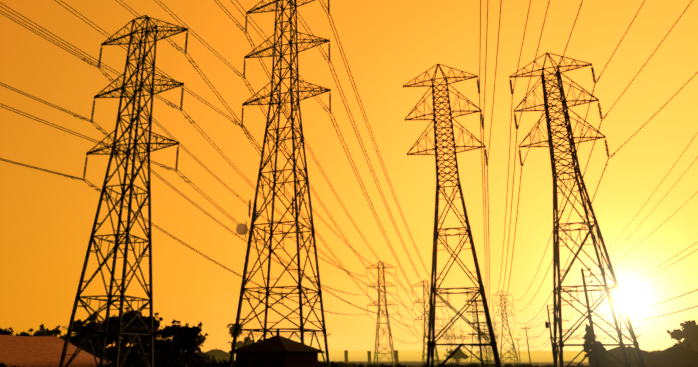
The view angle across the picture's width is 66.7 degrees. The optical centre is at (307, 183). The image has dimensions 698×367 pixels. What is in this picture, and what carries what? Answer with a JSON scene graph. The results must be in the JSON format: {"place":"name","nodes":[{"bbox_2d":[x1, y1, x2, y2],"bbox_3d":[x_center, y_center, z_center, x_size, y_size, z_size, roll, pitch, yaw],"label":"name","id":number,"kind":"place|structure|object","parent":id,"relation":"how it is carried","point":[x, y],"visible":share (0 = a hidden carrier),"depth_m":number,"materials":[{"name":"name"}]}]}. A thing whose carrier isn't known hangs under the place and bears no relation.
{"place":"outdoors","nodes":[
{"label":"outdoors","id":0,"kind":"place"},
{"bbox_2d":[236,223,247,234],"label":"tower microwave dish","id":1,"kind":"object","parent":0,"point":[241,228],"visible":1,"depth_m":65.74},
{"bbox_2d":[232,191,300,366],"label":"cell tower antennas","id":2,"kind":"object","parent":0,"point":[293,200],"visible":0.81,"depth_m":65.43,"materials":[{"name":"black metal"}]},
{"bbox_2d":[0,335,589,366],"bbox_3d":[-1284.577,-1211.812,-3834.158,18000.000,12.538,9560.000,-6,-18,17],"label":"ground","id":3,"kind":"structure","parent":0,"point":[32,351],"depth_m":63.85,"materials":[{"name":"soil"}]},
{"bbox_2d":[59,15,187,366],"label":"tower","id":4,"kind":"structure","parent":3,"relation":"on","point":[122,297],"depth_m":61.74,"materials":[{"name":"metal"}]},
{"bbox_2d":[204,348,229,360],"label":"house","id":5,"kind":"structure","parent":3,"relation":"on","point":[219,354],"depth_m":195.08,"materials":[{"name":"brick"}]},
{"bbox_2d":[228,329,323,366],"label":"pump house","id":6,"kind":"structure","parent":3,"relation":"on","point":[277,350],"depth_m":48.09,"materials":[{"name":"brick"}]},
{"bbox_2d":[229,0,330,366],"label":"tower","id":7,"kind":"structure","parent":3,"relation":"on","point":[301,329],"depth_m":70.38,"materials":[{"name":"metal"}]},
{"bbox_2d":[344,350,347,362],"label":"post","id":8,"kind":"object","parent":3,"relation":"on","point":[346,355],"visible":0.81,"depth_m":235.59,"materials":[{"name":"concrete"}]},
{"bbox_2d":[0,359,696,366],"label":"bushes","id":9,"kind":"object","parent":3,"relation":"on","point":[209,363],"visible":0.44,"depth_m":88.82,"materials":[{"name":"plant"}]},
{"bbox_2d":[0,0,697,353],"bbox_3d":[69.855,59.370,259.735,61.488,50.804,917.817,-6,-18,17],"label":"conductors","id":10,"kind":"structure","parent":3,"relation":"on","point":[351,247],"depth_m":76.71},
{"bbox_2d":[64,6,614,321],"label":"line spacer dampers","id":11,"kind":"object","parent":10,"relation":"attached to","point":[251,138],"visible":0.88,"depth_m":67.66,"materials":[{"name":"metal"}]},
{"bbox_2d":[0,306,697,366],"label":"tree","id":12,"kind":"object","parent":3,"relation":"on","point":[186,335],"depth_m":93.26,"materials":[{"name":"black plant"}]},
{"bbox_2d":[367,351,370,362],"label":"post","id":13,"kind":"object","parent":3,"relation":"on","point":[369,356],"visible":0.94,"depth_m":239.18,"materials":[{"name":"wood"}]},
{"bbox_2d":[366,261,397,363],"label":"tower","id":14,"kind":"structure","parent":3,"relation":"on","point":[379,309],"depth_m":218.52,"materials":[{"name":"metal"}]},
{"bbox_2d":[394,350,398,362],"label":"post","id":15,"kind":"object","parent":3,"relation":"on","point":[396,355],"visible":0.85,"depth_m":231.09,"materials":[{"name":"wood"}]},
{"bbox_2d":[412,279,442,363],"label":"tower","id":16,"kind":"structure","parent":3,"relation":"on","point":[424,319],"depth_m":245.11,"materials":[{"name":"metal"}]},
{"bbox_2d":[421,310,438,359],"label":"tower","id":17,"kind":"structure","parent":3,"relation":"on","point":[431,333],"depth_m":414.58,"materials":[{"name":"metal"}]},
{"bbox_2d":[403,64,500,366],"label":"tower","id":18,"kind":"structure","parent":3,"relation":"on","point":[432,309],"depth_m":66.22,"materials":[{"name":"metal"}]},
{"bbox_2d":[443,316,461,361],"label":"tower","id":19,"kind":"structure","parent":3,"relation":"on","point":[453,335],"depth_m":440.07,"materials":[{"name":"metal"}]},
{"bbox_2d":[463,290,488,363],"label":"tower","id":20,"kind":"structure","parent":3,"relation":"on","point":[474,316],"depth_m":260.15,"materials":[{"name":"metal"}]},
{"bbox_2d":[465,299,489,366],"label":"multi arm pole","id":21,"kind":"object","parent":3,"relation":"on","point":[479,337],"visible":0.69,"depth_m":99.92,"materials":[{"name":"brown wood"}]},
{"bbox_2d":[475,321,486,359],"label":"tower","id":22,"kind":"structure","parent":3,"relation":"on","point":[478,339],"depth_m":458.54,"materials":[{"name":"metal"}]},
{"bbox_2d":[479,324,491,362],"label":"utility pole","id":23,"kind":"object","parent":3,"relation":"on","point":[485,342],"visible":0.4,"depth_m":180.35,"materials":[{"name":"brown wood"}]},
{"bbox_2d":[483,335,492,362],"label":"multi arm pole","id":24,"kind":"object","parent":3,"relation":"on","point":[488,348],"visible":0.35,"depth_m":261.46,"materials":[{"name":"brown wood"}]},
{"bbox_2d":[491,321,503,359],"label":"tower","id":25,"kind":"structure","parent":3,"relation":"on","point":[496,333],"depth_m":466.46,"materials":[{"name":"metal"}]},
{"bbox_2d":[492,290,519,363],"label":"tower","id":26,"kind":"structure","parent":3,"relation":"on","point":[501,313],"depth_m":266.46,"materials":[{"name":"metal"}]},
{"bbox_2d":[521,327,537,363],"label":"wood pole","id":27,"kind":"object","parent":3,"relation":"on","point":[527,342],"visible":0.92,"depth_m":157.39,"materials":[{"name":"wood"}]},
{"bbox_2d":[545,305,568,361],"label":"wood pole","id":28,"kind":"object","parent":3,"relation":"on","point":[547,324],"visible":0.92,"depth_m":90.23,"materials":[{"name":"wood"}]},
{"bbox_2d":[509,52,645,366],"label":"tower","id":29,"kind":"structure","parent":3,"relation":"on","point":[556,239],"depth_m":63.44,"materials":[{"name":"metal"}]},
{"bbox_2d":[467,132,697,355],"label":"distribution wires","id":30,"kind":"object","parent":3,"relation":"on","point":[621,285],"visible":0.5,"depth_m":34.70,"materials":[{"name":"grey metal"}]},
{"bbox_2d":[581,267,599,366],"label":"wood pole","id":31,"kind":"object","parent":3,"relation":"on","point":[591,326],"visible":0.98,"depth_m":51.17,"materials":[{"name":"wood"}]},
{"bbox_2d":[607,347,662,366],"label":"house","id":32,"kind":"structure","parent":3,"relation":"on","point":[649,358],"depth_m":121.54,"materials":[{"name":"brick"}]},
{"bbox_2d":[656,343,697,366],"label":"house","id":33,"kind":"structure","parent":3,"relation":"on","point":[679,356],"depth_m":124.31,"materials":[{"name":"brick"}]},
{"bbox_2d":[0,0,697,350],"label":"sky","id":34,"kind":"structure","parent":0,"point":[47,218],"materials":[{"name":"orange"}]},
{"bbox_2d":[201,351,650,361],"bbox_3d":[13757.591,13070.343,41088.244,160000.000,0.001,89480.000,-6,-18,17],"label":"sea","id":35,"kind":"structure","parent":0,"point":[541,356],"depth_m":3387.05,"materials":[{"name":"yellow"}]},
{"bbox_2d":[443,327,453,360],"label":"tower","id":36,"kind":"structure","parent":0,"point":[449,342],"depth_m":611.13,"materials":[{"name":"metal"}]},
{"bbox_2d":[456,330,468,361],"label":"tower","id":37,"kind":"structure","parent":0,"point":[462,343],"depth_m":637.65,"materials":[{"name":"metal"}]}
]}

